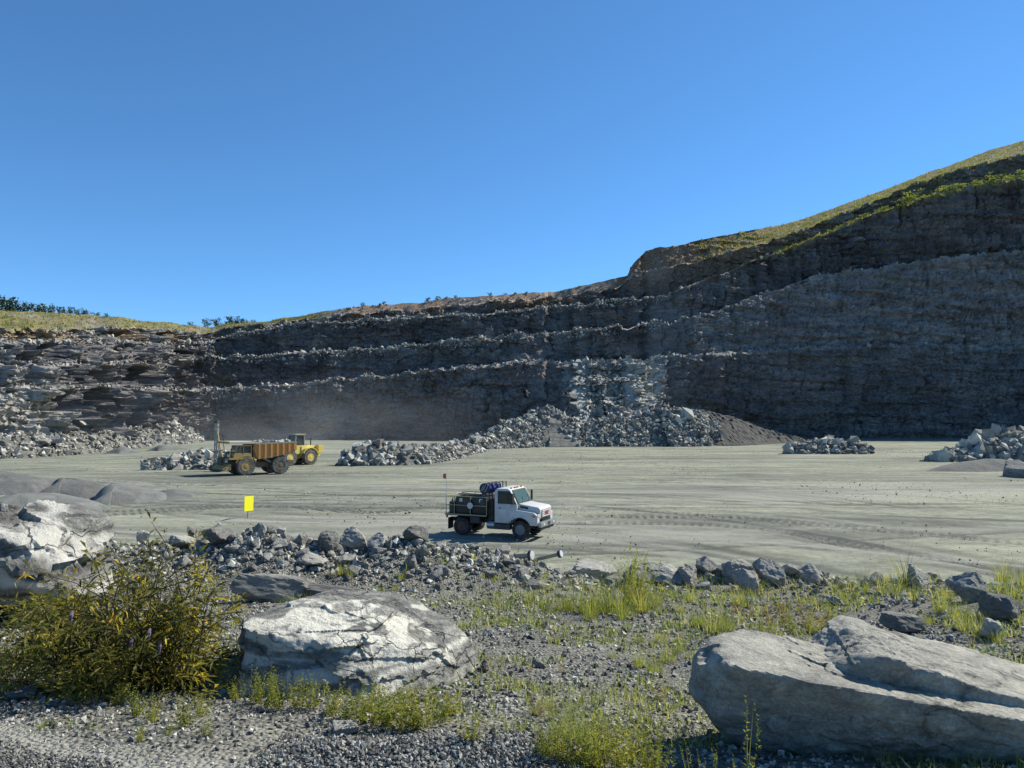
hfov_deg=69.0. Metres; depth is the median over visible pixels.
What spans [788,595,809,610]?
dry weed
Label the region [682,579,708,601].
grass clump
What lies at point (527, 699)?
grass clump
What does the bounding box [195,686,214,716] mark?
weed plant
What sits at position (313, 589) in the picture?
boulder
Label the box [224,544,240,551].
berm rock
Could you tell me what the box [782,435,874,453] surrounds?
pile rubble
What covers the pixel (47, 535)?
boulder
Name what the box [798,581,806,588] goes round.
berm rock
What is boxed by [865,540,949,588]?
grass clump
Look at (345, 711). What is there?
weed plant
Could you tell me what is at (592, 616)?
grass clump
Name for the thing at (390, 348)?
bench rubble
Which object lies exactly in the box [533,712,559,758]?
weed plant
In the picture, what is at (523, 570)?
berm rock
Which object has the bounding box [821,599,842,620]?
weed plant
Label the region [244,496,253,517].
yellow sign
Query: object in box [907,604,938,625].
grass clump
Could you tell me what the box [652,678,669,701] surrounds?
dry weed
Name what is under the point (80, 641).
leafy bush
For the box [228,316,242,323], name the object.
rim tree
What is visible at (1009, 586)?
berm rock
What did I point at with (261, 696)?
weed plant
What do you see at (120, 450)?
gravel heap
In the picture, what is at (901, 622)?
boulder
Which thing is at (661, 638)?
grass clump
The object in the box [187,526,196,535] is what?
boulder
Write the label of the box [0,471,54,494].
gravel mound
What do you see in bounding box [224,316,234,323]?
rim tree
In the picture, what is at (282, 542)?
berm rock
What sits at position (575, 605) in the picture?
grass clump
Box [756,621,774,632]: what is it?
weed plant
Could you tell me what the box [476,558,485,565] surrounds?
berm rock
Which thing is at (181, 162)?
sky
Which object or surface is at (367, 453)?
pile rubble
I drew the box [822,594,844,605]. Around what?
boulder
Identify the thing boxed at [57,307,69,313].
rim tree
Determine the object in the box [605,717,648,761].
weed plant
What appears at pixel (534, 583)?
berm rock
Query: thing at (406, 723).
weed plant
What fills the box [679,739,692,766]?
weed spire
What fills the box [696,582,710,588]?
berm rock
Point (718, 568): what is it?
berm rock
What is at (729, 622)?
grass clump
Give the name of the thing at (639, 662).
grass clump
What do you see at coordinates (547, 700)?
grass clump
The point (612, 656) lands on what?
grass clump
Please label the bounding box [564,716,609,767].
weed plant
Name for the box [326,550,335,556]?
berm rock
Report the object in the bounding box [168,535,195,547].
boulder
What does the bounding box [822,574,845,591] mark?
grass clump
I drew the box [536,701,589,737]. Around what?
grass clump
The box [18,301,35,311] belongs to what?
rim tree
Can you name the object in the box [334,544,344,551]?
berm rock
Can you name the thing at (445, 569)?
berm rock
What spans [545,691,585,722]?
grass clump
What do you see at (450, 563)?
berm rock
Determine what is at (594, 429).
pile rubble
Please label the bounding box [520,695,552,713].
grass clump
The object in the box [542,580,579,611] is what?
grass clump
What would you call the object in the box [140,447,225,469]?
pile rubble
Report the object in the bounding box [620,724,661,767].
weed plant
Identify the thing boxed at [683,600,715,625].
grass clump
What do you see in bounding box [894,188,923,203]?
rim shrub
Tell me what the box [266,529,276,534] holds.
berm rock
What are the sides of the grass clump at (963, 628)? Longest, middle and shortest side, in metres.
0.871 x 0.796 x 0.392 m
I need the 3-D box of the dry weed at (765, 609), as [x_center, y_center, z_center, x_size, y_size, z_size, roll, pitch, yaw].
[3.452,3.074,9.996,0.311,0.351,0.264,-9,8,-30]
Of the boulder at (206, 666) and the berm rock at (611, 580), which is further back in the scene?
the berm rock at (611, 580)
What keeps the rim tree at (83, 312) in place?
on the quarry wall
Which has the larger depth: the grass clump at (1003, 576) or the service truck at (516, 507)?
the service truck at (516, 507)
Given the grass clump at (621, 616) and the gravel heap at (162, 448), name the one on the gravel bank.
the grass clump at (621, 616)
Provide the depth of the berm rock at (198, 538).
20.66 m
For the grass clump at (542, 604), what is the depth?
11.75 m
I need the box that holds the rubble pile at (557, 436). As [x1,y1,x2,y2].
[454,406,723,448]
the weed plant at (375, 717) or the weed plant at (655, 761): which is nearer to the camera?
the weed plant at (655, 761)
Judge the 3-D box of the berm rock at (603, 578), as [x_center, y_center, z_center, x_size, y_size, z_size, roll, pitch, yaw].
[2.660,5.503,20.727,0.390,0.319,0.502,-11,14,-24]
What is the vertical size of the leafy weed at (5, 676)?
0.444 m
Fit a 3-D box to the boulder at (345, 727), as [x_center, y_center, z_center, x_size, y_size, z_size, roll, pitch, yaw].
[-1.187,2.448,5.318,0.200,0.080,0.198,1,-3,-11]
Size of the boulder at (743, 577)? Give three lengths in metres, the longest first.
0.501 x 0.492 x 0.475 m
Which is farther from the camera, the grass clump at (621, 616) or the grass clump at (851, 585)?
the grass clump at (851, 585)
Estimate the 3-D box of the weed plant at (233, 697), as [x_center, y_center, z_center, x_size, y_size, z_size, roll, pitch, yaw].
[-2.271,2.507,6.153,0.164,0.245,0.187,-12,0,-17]
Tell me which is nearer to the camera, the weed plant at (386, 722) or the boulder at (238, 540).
the weed plant at (386, 722)
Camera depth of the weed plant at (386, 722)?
5.29 m
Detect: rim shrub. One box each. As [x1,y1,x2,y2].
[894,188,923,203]
[935,183,964,191]
[970,179,982,185]
[985,172,1008,183]
[999,173,1015,179]
[1014,169,1023,177]
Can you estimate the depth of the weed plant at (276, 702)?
5.84 m
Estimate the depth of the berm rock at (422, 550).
14.74 m
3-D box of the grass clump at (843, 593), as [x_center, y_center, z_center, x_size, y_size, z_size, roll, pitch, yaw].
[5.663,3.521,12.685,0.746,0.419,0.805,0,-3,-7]
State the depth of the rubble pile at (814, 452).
129.04 m
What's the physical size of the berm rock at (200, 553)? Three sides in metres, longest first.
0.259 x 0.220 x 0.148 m
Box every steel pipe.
[515,550,534,560]
[536,550,562,560]
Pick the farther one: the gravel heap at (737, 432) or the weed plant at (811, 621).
the gravel heap at (737, 432)
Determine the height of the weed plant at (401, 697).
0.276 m
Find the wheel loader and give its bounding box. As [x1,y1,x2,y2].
[256,434,322,465]
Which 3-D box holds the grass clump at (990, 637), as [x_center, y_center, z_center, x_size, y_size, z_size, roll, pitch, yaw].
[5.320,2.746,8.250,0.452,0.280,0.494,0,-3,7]
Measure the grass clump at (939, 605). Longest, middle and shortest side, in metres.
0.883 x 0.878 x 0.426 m
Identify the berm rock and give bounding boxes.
[160,543,172,551]
[179,555,190,566]
[195,534,205,542]
[197,551,206,558]
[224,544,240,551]
[227,534,238,543]
[252,523,266,538]
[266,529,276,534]
[267,525,280,530]
[271,538,287,547]
[296,548,308,557]
[306,538,311,545]
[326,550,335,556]
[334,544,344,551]
[348,565,362,576]
[356,560,368,568]
[373,547,386,553]
[373,553,381,558]
[404,554,416,567]
[404,573,414,577]
[411,538,423,545]
[414,544,428,557]
[428,568,445,579]
[433,564,451,576]
[445,561,453,566]
[450,542,459,547]
[466,544,474,549]
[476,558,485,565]
[485,571,496,576]
[499,545,510,554]
[518,565,528,574]
[526,580,542,588]
[598,576,614,581]
[604,578,614,584]
[612,589,623,600]
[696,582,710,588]
[704,572,715,580]
[710,578,719,583]
[712,565,721,574]
[723,576,732,583]
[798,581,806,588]
[810,589,819,595]
[870,572,882,584]
[899,592,909,596]
[927,572,937,578]
[1003,584,1017,591]
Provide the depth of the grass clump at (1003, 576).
20.76 m
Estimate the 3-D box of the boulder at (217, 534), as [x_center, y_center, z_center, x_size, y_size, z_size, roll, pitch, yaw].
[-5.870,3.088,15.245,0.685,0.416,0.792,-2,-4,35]
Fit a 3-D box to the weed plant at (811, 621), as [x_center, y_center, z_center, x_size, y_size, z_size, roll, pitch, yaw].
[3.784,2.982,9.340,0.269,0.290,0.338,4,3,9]
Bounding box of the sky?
[0,0,1023,326]
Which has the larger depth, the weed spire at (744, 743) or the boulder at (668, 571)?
the boulder at (668, 571)
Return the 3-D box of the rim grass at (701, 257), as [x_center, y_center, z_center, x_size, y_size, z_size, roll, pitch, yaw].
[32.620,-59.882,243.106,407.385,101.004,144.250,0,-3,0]
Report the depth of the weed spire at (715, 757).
4.36 m
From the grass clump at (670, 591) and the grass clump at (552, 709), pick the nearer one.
the grass clump at (552, 709)
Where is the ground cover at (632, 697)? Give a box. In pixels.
[0,534,1023,767]
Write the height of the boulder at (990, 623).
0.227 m
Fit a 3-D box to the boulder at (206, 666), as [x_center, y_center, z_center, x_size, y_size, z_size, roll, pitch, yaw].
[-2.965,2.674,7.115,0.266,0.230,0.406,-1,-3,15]
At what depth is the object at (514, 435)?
160.81 m
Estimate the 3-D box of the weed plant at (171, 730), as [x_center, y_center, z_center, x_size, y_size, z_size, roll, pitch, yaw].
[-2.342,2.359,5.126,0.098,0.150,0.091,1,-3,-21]
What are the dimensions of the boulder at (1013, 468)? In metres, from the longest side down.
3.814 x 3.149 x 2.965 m
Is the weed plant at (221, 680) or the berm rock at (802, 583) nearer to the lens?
the weed plant at (221, 680)
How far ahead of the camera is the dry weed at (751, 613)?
10.36 m
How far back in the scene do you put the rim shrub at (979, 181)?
258.28 m
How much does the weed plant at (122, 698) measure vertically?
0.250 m
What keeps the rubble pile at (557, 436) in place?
on the pit floor at (762, 500)
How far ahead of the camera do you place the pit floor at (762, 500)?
51.39 m
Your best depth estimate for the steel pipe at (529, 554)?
15.54 m
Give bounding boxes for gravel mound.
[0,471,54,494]
[0,493,110,510]
[39,478,106,499]
[92,483,166,506]
[160,489,203,499]
[928,459,1006,471]
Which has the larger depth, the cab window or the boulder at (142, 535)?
the cab window
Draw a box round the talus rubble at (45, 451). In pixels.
[0,419,204,458]
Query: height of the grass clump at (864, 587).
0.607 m
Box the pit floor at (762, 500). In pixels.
[0,439,1023,583]
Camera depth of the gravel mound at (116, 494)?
50.96 m
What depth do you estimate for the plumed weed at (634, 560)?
11.99 m
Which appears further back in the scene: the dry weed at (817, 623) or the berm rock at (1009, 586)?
the berm rock at (1009, 586)
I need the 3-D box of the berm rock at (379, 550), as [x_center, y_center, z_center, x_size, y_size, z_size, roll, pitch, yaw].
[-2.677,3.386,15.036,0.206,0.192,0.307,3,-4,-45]
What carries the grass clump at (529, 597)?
on the gravel bank
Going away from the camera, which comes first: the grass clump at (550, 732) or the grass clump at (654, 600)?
the grass clump at (550, 732)
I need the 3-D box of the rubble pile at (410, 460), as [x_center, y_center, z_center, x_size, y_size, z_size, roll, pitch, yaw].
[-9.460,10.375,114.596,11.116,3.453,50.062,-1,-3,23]
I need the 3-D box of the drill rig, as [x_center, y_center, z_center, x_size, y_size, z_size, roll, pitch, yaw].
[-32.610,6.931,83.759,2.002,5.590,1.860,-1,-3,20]
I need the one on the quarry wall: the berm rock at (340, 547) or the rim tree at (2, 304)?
the rim tree at (2, 304)
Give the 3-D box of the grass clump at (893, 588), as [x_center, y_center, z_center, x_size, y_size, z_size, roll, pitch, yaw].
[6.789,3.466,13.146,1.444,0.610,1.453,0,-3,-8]
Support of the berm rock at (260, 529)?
on the gravel bank
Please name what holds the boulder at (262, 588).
on the gravel bank
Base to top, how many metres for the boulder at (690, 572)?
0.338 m
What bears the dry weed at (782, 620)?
on the gravel bank
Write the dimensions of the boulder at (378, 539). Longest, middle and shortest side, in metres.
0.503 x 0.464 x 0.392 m
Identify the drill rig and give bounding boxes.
[209,421,224,470]
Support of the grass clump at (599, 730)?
on the gravel bank
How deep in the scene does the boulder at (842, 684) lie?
4.82 m
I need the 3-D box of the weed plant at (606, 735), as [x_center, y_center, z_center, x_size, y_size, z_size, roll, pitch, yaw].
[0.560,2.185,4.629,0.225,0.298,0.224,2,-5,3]
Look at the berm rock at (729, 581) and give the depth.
14.74 m
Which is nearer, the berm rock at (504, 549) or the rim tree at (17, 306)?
the berm rock at (504, 549)
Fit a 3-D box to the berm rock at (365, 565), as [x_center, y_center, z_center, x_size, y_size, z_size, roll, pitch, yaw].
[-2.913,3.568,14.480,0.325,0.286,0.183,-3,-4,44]
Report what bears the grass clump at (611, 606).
on the gravel bank
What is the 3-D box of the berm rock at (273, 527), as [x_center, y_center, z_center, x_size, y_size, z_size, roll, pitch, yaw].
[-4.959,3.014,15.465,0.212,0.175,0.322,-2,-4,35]
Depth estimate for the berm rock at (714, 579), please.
14.82 m
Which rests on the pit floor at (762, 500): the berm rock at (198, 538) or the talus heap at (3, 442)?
the talus heap at (3, 442)
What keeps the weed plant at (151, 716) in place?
on the gravel bank
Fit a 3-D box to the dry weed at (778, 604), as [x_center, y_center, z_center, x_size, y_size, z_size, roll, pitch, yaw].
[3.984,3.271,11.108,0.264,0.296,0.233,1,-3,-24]
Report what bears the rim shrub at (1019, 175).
on the rim grass at (701, 257)
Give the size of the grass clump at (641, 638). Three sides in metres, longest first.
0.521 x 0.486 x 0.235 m
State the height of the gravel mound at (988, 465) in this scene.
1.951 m
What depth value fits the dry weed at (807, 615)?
9.76 m
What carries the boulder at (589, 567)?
on the gravel bank
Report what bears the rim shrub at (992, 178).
on the quarry wall
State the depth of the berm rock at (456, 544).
15.60 m
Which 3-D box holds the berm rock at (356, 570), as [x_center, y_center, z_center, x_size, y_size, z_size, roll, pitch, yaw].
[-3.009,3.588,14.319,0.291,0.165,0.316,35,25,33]
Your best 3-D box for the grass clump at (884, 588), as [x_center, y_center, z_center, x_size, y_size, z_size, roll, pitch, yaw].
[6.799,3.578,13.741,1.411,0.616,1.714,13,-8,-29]
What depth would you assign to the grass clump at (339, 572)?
14.29 m
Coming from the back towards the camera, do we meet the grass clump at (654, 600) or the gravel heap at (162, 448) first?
the gravel heap at (162, 448)
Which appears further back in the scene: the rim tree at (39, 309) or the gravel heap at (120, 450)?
the rim tree at (39, 309)
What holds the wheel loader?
on the pit floor at (762, 500)
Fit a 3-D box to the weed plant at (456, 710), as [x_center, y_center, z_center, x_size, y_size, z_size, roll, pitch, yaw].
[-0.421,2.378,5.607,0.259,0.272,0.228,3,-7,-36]
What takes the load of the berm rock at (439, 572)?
on the gravel bank
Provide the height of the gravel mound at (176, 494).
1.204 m
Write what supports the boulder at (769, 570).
on the gravel bank
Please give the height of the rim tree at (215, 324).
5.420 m
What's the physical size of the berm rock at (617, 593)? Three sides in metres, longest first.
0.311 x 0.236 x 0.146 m
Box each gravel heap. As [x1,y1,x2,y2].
[103,447,140,453]
[147,445,187,450]
[694,409,812,445]
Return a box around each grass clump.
[337,559,353,576]
[344,563,357,577]
[396,569,408,579]
[517,683,560,708]
[517,686,542,700]
[519,590,570,610]
[520,583,551,601]
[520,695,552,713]
[521,715,565,746]
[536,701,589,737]
[539,697,613,743]
[540,696,564,716]
[541,568,613,613]
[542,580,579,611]
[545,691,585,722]
[566,701,618,749]
[571,560,656,614]
[572,569,629,613]
[576,591,614,619]
[605,644,628,658]
[606,587,658,619]
[611,571,686,612]
[619,636,675,674]
[627,623,649,642]
[627,641,654,667]
[635,622,671,641]
[643,585,666,605]
[649,637,699,662]
[664,578,680,597]
[665,594,698,611]
[670,631,690,652]
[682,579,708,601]
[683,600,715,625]
[689,597,739,635]
[706,602,740,629]
[707,583,754,604]
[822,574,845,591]
[826,571,866,589]
[834,564,883,592]
[835,580,857,600]
[849,565,910,593]
[863,564,944,594]
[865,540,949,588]
[888,578,934,601]
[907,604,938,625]
[914,580,956,613]
[926,579,956,599]
[937,600,985,630]
[940,589,982,619]
[959,609,1005,638]
[974,623,1003,643]
[980,552,1019,582]
[984,569,1023,602]
[990,561,1023,587]
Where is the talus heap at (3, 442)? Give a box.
[0,424,199,457]
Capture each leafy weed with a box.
[0,591,93,660]
[0,639,61,694]
[20,650,149,704]
[117,610,236,693]
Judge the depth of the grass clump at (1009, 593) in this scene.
10.25 m
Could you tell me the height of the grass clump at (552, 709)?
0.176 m
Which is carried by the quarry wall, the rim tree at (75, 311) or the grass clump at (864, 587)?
the rim tree at (75, 311)
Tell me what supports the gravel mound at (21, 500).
on the pit floor at (762, 500)
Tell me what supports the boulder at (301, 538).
on the gravel bank
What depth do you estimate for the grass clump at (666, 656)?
7.95 m
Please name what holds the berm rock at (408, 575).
on the gravel bank
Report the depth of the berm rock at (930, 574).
14.62 m
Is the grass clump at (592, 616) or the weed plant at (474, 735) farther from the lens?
the grass clump at (592, 616)
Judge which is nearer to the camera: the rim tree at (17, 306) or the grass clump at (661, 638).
the grass clump at (661, 638)
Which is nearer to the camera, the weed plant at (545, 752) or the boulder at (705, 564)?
the weed plant at (545, 752)
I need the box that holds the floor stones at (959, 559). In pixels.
[0,448,1023,577]
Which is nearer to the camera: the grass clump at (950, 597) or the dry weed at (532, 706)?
the dry weed at (532, 706)
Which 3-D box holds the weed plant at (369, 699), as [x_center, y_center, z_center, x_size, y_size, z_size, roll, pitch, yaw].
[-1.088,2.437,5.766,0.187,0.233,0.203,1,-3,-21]
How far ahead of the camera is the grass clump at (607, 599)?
11.47 m
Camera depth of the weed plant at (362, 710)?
5.46 m
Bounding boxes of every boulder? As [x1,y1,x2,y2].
[0,500,118,613]
[5,684,38,699]
[136,530,151,542]
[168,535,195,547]
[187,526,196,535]
[193,655,217,673]
[200,525,236,545]
[230,535,243,545]
[230,573,316,602]
[236,589,479,698]
[293,532,307,546]
[295,550,328,565]
[302,584,365,596]
[318,530,338,551]
[332,720,359,735]
[338,554,354,563]
[339,525,366,548]
[368,532,387,547]
[402,526,428,541]
[480,660,489,671]
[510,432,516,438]
[532,658,545,667]
[572,558,616,579]
[622,561,683,584]
[677,565,696,584]
[688,615,1023,762]
[696,555,716,573]
[721,558,750,583]
[732,568,758,593]
[752,557,785,586]
[782,564,798,575]
[797,562,822,584]
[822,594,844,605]
[879,610,926,632]
[907,563,931,588]
[944,570,987,602]
[977,591,1018,619]
[979,618,1001,638]
[1002,458,1023,477]
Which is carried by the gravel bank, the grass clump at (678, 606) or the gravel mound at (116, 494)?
the grass clump at (678, 606)
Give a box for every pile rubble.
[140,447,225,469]
[338,439,486,465]
[448,402,724,449]
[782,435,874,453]
[924,423,1023,461]
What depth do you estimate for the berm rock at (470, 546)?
15.72 m
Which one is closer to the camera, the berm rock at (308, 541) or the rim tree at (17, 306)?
the berm rock at (308, 541)
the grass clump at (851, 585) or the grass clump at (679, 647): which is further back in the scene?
the grass clump at (851, 585)
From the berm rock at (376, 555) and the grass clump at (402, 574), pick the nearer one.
the grass clump at (402, 574)
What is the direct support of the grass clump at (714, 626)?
on the gravel bank
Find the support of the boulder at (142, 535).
on the gravel bank
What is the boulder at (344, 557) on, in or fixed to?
on the gravel bank
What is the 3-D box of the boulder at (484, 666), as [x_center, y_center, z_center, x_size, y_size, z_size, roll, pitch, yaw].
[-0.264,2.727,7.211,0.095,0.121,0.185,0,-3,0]
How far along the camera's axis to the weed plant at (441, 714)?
5.37 m
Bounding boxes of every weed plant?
[107,676,127,705]
[113,678,146,717]
[133,719,146,742]
[139,683,169,722]
[164,718,178,735]
[169,684,210,727]
[194,711,214,736]
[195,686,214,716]
[217,662,231,689]
[224,675,246,701]
[240,664,266,703]
[253,667,278,706]
[257,665,293,710]
[280,669,312,709]
[301,672,327,709]
[321,684,344,715]
[326,678,359,719]
[347,674,377,724]
[358,684,380,712]
[367,672,404,726]
[375,675,413,729]
[378,676,430,732]
[381,682,416,712]
[404,672,439,728]
[421,682,459,723]
[439,685,467,715]
[455,707,491,740]
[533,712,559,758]
[534,710,571,763]
[561,701,610,767]
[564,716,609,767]
[586,711,617,758]
[602,705,634,767]
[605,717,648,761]
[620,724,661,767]
[639,729,676,767]
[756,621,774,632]
[778,614,798,632]
[805,608,824,631]
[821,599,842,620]
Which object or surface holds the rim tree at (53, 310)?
on the quarry wall
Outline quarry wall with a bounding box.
[0,141,1023,445]
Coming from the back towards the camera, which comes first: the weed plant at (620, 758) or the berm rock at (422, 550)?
the berm rock at (422, 550)
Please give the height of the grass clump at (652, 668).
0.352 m
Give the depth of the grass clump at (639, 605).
11.47 m
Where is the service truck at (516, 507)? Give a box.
[443,474,555,538]
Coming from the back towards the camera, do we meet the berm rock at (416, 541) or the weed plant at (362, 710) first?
the berm rock at (416, 541)
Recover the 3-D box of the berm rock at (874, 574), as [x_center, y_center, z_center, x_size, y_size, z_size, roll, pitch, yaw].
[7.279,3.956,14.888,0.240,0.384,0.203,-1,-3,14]
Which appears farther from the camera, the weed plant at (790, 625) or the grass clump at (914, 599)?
the grass clump at (914, 599)
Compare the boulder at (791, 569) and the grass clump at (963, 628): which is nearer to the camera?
the grass clump at (963, 628)
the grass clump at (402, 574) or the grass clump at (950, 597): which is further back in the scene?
the grass clump at (402, 574)
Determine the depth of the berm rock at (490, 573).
14.43 m
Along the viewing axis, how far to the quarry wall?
236.84 m
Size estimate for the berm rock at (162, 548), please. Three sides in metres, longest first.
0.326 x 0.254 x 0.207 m
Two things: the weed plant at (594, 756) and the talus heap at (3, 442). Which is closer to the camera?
the weed plant at (594, 756)
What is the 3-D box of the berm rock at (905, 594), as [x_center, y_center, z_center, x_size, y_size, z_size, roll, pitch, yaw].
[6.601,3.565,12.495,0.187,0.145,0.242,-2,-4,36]
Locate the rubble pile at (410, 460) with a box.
[335,444,457,465]
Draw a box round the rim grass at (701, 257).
[0,141,1023,332]
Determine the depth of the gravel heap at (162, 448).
158.44 m
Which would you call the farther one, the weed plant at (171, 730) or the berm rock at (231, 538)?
the berm rock at (231, 538)
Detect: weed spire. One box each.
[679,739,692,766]
[711,744,717,767]
[742,692,761,767]
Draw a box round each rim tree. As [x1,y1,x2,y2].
[0,295,13,310]
[0,297,17,310]
[9,299,27,311]
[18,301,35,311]
[29,304,44,311]
[40,303,52,312]
[47,304,60,312]
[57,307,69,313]
[68,307,78,314]
[77,308,87,314]
[201,318,213,326]
[212,317,221,325]
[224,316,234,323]
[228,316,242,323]
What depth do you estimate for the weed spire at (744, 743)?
4.37 m
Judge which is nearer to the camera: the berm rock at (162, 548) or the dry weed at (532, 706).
the dry weed at (532, 706)
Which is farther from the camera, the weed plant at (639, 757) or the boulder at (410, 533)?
the boulder at (410, 533)
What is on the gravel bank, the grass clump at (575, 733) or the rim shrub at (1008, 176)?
the grass clump at (575, 733)
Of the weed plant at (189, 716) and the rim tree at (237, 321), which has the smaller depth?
the weed plant at (189, 716)
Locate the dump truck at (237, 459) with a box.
[212,441,296,474]
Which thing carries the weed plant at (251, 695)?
on the gravel bank
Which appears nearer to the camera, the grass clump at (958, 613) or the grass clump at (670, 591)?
the grass clump at (958, 613)
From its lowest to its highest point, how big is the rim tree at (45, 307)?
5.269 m
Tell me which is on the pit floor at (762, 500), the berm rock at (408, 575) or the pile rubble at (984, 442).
the pile rubble at (984, 442)
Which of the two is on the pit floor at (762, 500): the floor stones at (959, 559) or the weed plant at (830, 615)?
the floor stones at (959, 559)
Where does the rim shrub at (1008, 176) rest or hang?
on the quarry wall
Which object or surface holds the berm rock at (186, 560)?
on the gravel bank
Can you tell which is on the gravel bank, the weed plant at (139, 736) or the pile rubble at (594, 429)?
the weed plant at (139, 736)
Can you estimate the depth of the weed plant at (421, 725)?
5.20 m
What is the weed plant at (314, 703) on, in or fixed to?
on the gravel bank
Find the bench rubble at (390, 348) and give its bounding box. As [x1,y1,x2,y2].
[0,178,1021,443]
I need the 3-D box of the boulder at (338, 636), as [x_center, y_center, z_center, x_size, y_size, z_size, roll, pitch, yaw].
[-1.494,2.554,7.137,2.585,0.905,2.058,0,-3,0]
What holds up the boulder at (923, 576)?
on the gravel bank
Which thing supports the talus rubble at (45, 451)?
on the talus heap at (3, 442)
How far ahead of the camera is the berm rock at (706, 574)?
14.98 m
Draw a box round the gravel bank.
[0,533,1023,767]
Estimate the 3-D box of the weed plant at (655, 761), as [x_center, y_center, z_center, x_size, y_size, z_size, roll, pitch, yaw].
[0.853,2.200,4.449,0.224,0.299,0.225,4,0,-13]
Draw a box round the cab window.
[289,436,303,445]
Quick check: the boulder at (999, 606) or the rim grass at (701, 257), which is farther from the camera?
the rim grass at (701, 257)
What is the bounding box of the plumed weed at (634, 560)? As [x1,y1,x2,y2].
[601,540,669,604]
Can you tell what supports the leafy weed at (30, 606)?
on the gravel bank
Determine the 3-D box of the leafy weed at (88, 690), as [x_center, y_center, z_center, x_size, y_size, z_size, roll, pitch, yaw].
[-3.479,2.428,6.101,0.956,0.433,0.705,1,-3,-23]
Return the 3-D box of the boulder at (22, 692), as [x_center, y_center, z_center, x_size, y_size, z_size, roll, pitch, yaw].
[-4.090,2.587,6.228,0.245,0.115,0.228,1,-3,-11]
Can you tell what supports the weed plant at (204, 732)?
on the gravel bank
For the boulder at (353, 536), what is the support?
on the gravel bank
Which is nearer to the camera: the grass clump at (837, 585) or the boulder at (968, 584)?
the boulder at (968, 584)
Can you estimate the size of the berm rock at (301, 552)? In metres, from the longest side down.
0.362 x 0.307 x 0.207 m
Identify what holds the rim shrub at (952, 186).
on the quarry wall
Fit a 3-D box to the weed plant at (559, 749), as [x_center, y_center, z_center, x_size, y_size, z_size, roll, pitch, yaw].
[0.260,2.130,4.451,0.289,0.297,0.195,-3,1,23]
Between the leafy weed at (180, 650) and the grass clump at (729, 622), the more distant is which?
the grass clump at (729, 622)
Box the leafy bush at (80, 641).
[0,510,252,702]
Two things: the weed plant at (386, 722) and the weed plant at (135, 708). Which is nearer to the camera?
the weed plant at (386, 722)
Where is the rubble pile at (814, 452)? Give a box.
[782,442,873,453]
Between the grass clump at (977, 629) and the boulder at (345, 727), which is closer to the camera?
the boulder at (345, 727)
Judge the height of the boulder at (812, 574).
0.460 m
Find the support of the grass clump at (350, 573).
on the gravel bank
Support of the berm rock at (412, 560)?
on the gravel bank
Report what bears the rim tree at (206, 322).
on the quarry wall
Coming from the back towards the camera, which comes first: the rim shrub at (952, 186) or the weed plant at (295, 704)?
the rim shrub at (952, 186)
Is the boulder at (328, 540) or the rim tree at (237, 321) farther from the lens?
the rim tree at (237, 321)
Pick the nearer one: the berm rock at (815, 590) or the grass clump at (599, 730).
the grass clump at (599, 730)
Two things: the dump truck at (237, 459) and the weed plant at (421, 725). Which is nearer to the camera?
the weed plant at (421, 725)
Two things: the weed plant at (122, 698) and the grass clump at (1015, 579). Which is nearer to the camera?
the weed plant at (122, 698)
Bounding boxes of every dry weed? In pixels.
[528,694,550,714]
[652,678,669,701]
[733,600,753,619]
[758,599,777,624]
[771,593,790,611]
[774,595,802,623]
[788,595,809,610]
[796,605,819,625]
[813,610,832,627]
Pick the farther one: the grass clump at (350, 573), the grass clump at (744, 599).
the grass clump at (350, 573)
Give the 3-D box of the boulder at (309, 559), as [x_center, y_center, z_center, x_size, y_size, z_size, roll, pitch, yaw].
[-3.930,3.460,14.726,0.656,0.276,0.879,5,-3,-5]
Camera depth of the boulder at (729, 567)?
14.76 m
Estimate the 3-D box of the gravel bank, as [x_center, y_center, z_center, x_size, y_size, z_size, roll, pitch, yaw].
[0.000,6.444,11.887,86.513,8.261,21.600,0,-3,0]
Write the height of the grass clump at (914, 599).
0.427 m
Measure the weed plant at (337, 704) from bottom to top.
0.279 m
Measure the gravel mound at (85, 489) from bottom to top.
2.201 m
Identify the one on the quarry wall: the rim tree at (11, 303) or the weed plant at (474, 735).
the rim tree at (11, 303)
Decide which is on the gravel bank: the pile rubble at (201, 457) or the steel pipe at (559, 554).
the steel pipe at (559, 554)
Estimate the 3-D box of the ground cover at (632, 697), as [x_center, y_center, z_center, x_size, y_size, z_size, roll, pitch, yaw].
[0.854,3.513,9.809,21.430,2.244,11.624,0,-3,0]
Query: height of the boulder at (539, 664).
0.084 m

